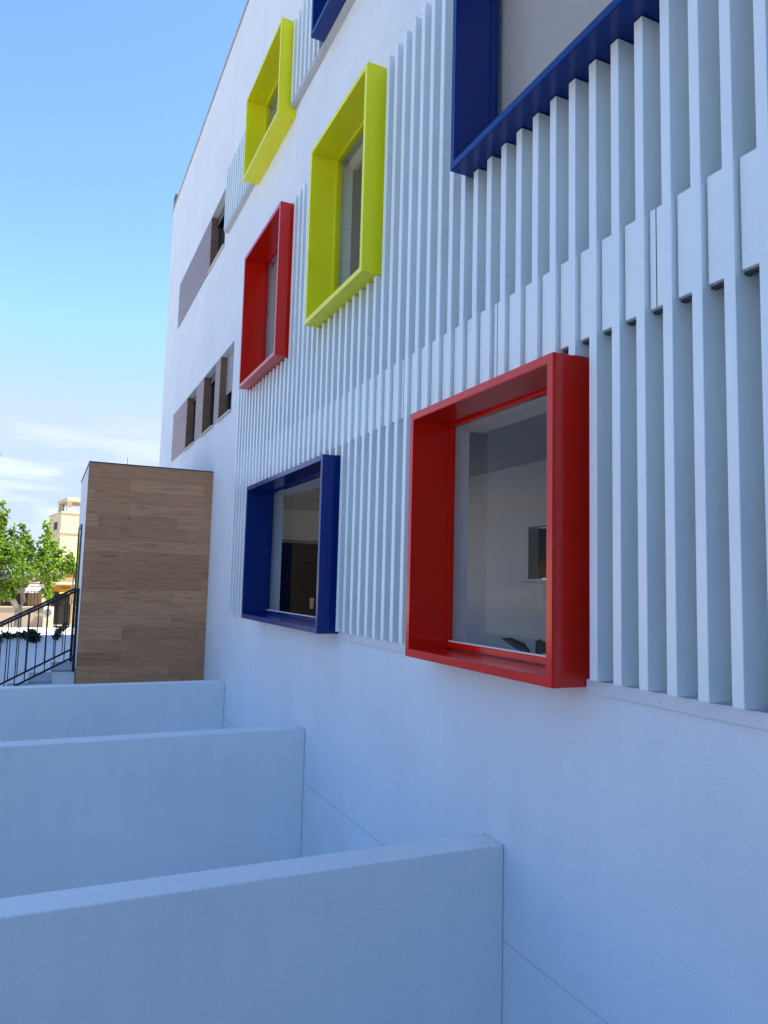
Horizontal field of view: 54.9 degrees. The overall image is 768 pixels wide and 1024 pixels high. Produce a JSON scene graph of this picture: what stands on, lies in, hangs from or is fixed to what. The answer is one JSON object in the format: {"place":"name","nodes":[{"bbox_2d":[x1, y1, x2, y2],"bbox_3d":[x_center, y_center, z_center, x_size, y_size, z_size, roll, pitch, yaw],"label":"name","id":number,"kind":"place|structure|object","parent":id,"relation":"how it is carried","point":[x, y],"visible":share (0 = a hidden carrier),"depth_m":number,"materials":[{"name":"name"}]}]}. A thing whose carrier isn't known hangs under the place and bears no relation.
{"place":"outdoors","nodes":[
{"label":"outdoors","id":0,"kind":"place"},
{"bbox_2d":[0,627,70,634],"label":"raised pavement","id":1,"kind":"structure","parent":0,"point":[50,630],"depth_m":19.91,"materials":[{"name":"white concrete"}]},
{"bbox_2d":[36,538,43,582],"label":"white house","id":2,"kind":"structure","parent":0,"point":[41,545],"depth_m":45.33,"materials":[{"name":"white paint"}]},
{"bbox_2d":[45,497,80,583],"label":"yellow house","id":3,"kind":"structure","parent":0,"point":[63,525],"depth_m":38.87,"materials":[{"name":"paint"}]},
{"bbox_2d":[71,461,212,683],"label":"timber block","id":4,"kind":"structure","parent":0,"point":[142,564],"depth_m":11.47,"materials":[{"name":"wood"}]},
{"bbox_2d":[71,524,82,655],"bbox_3d":[-5.283,1.356,12.613,0.070,2.245,1.100,4,-6,-24],"label":"door","id":5,"kind":"structure","parent":4,"relation":"in","point":[76,578],"depth_m":12.65,"materials":[{"name":"metal"}]},
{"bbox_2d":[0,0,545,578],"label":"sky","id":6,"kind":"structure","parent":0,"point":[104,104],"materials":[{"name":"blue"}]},
{"label":"ground","id":7,"kind":"structure","parent":0,"visible":0},
{"bbox_2d":[0,606,46,626],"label":"garden wall","id":8,"kind":"structure","parent":7,"relation":"on","point":[6,612],"depth_m":26.26,"materials":[{"name":"beige paint"}]},
{"bbox_2d":[6,589,39,606],"bbox_3d":[-14.654,2.936,25.628,4.980,0.629,0.020,4,-6,-24],"label":"metal fence","id":9,"kind":"object","parent":8,"relation":"on","point":[31,591],"visible":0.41,"depth_m":26.51,"materials":[{"name":"metal"}]},
{"bbox_2d":[0,635,70,685],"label":"retaining wall","id":10,"kind":"structure","parent":7,"relation":"on","point":[31,654],"depth_m":17.83,"materials":[{"name":"white paint"}]},
{"bbox_2d":[0,630,32,642],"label":"trailing plant","id":11,"kind":"object","parent":10,"relation":"on","point":[14,635],"visible":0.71,"depth_m":17.66,"materials":[{"name":"green plant"}]},
{"bbox_2d":[22,628,41,643],"bbox_3d":[-8.507,2.975,17.872,0.488,0.432,0.372,-2,-6,31],"label":"trailing plant","id":12,"kind":"object","parent":10,"relation":"on","point":[33,632],"visible":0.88,"depth_m":17.80,"materials":[{"name":"green plant"}]},
{"bbox_2d":[51,621,68,640],"bbox_3d":[-7.969,2.934,18.249,0.280,0.463,0.590,0,-6,13],"label":"trailing plant","id":13,"kind":"object","parent":10,"relation":"on","point":[59,631],"visible":0.75,"depth_m":18.17,"materials":[{"name":"green plant"}]},
{"bbox_2d":[0,574,74,624],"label":"tan bungalow","id":14,"kind":"object","parent":7,"relation":"on","point":[37,586],"visible":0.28,"depth_m":29.43,"materials":[{"name":"paint"}]},
{"bbox_2d":[1,594,26,605],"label":"window","id":15,"kind":"structure","parent":14,"relation":"in","point":[18,600],"depth_m":28.92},
{"bbox_2d":[52,592,69,623],"bbox_3d":[-12.944,3.846,29.565,0.660,1.270,0.058,4,-6,-24],"label":"door","id":16,"kind":"structure","parent":14,"relation":"in","point":[62,601],"depth_m":29.53,"materials":[{"name":"brown wood"}]},
{"bbox_2d":[0,500,75,626],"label":"street tree","id":17,"kind":"object","parent":7,"relation":"on","point":[14,583],"visible":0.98,"depth_m":21.43,"materials":[{"name":"green plant"}]},
{"bbox_2d":[41,584,45,605],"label":"gate pillar","id":18,"kind":"structure","parent":7,"relation":"on","point":[43,599],"depth_m":26.89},
{"bbox_2d":[42,607,53,626],"bbox_3d":[-12.010,3.804,26.411,0.340,0.830,0.280,4,-6,-24],"label":"air conditioner","id":19,"kind":"object","parent":7,"relation":"on","point":[50,617],"visible":0.69,"depth_m":26.30,"materials":[{"name":"grey metal"}]},
{"bbox_2d":[159,0,767,1023],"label":"school building","id":20,"kind":"structure","parent":7,"relation":"on","point":[467,336],"depth_m":4.34,"materials":[{"name":"paint"}]},
{"bbox_2d":[183,396,195,450],"bbox_3d":[-3.676,-1.781,14.358,0.215,1.082,1.030,4,-6,-24],"label":"window","id":21,"kind":"structure","parent":20,"relation":"in","point":[191,404],"depth_m":14.79,"materials":[{"name":"glass"}]},
{"bbox_2d":[199,372,215,436],"bbox_3d":[-2.968,-1.912,12.824,0.215,1.082,1.040,4,-6,-24],"label":"window","id":22,"kind":"structure","parent":20,"relation":"in","point":[209,383],"depth_m":13.25,"materials":[{"name":"metal"}]},
{"bbox_2d":[207,205,224,273],"bbox_3d":[-2.857,-4.940,13.046,0.215,1.067,1.280,4,-6,-24],"label":"window","id":23,"kind":"structure","parent":20,"relation":"in","point":[217,229],"depth_m":13.57,"materials":[{"name":"glass"}]},
{"bbox_2d":[216,352,232,422],"bbox_3d":[-2.413,-2.015,11.622,0.215,1.082,0.935,4,-6,-24],"label":"window","id":24,"kind":"structure","parent":20,"relation":"in","point":[226,370],"depth_m":11.98,"materials":[{"name":"glass"}]},
{"bbox_2d":[279,539,317,616],"bbox_3d":[-1.582,1.596,13.540,1.180,2.155,0.120,4,-6,-24],"label":"door","id":25,"kind":"structure","parent":20,"relation":"in","point":[299,558],"depth_m":13.57,"materials":[{"name":"wood"}]},
{"bbox_2d":[501,638,545,653],"bbox_3d":[1.052,1.312,4.462,0.532,1.102,0.600,4,-6,-24],"label":"potted plant","id":26,"kind":"object","parent":20,"relation":"on","point":[540,647],"visible":0.14,"depth_m":4.58,"materials":[{"name":"green plant"}]},
{"bbox_2d":[520,528,545,581],"bbox_3d":[1.787,0.411,7.287,0.190,0.565,1.240,4,-6,-24],"label":"inner window","id":27,"kind":"structure","parent":20,"relation":"in","point":[541,531],"depth_m":7.74,"materials":[{"name":"glass"}]},
{"bbox_3d":[-11.514,3.574,27.532,0.280,1.530,0.280,4,-6,-24],"label":"porch column","id":28,"kind":"object","parent":7,"relation":"on","visible":0},
{"bbox_2d":[52,604,70,626],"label":"metal gate","id":29,"kind":"structure","parent":28,"relation":"attached to","point":[69,605],"depth_m":27.35,"materials":[{"name":"brown metal"}]},
{"bbox_2d":[59,586,71,593],"bbox_3d":[-11.888,2.919,27.625,0.455,0.278,0.700,4,-6,-24],"label":"awning","id":30,"kind":"object","parent":28,"relation":"attached to","point":[62,589],"visible":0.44,"depth_m":27.56,"materials":[{"name":"yellow fabric"}]},
{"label":"flat roofed house","id":31,"kind":"object","parent":7,"relation":"on","visible":0},
{"bbox_2d":[116,455,137,464],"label":"tv aerial","id":32,"kind":"object","parent":31,"relation":"on","point":[122,457],"visible":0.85,"depth_m":50.73,"materials":[{"name":"grey metal"}]},
{"label":"patio floor","id":33,"kind":"structure","parent":0,"visible":0},
{"bbox_2d":[7,662,74,685],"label":"stairs","id":34,"kind":"structure","parent":33,"relation":"on","point":[62,674],"depth_m":11.04,"materials":[{"name":"concrete"}]},
{"bbox_2d":[0,587,76,684],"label":"stair railing","id":35,"kind":"object","parent":34,"relation":"on","point":[72,624],"visible":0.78,"depth_m":11.97,"materials":[{"name":"black metal"}]},
{"bbox_2d":[0,588,79,685],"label":"stair railing","id":36,"kind":"object","parent":34,"relation":"attached to","point":[75,629],"visible":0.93,"depth_m":10.91,"materials":[{"name":"black metal"}]},
{"bbox_2d":[0,680,224,741],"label":"dividing wall","id":37,"kind":"structure","parent":33,"relation":"on","point":[35,712],"depth_m":9.71,"materials":[{"name":"white paint"}]},
{"bbox_2d":[0,725,304,898],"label":"dividing wall","id":38,"kind":"structure","parent":33,"relation":"on","point":[78,812],"depth_m":6.54,"materials":[{"name":"white paint"}]},
{"bbox_2d":[0,833,502,1023],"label":"dividing wall","id":39,"kind":"structure","parent":33,"relation":"on","point":[407,933],"depth_m":3.55,"materials":[{"name":"white paint"}]}
]}

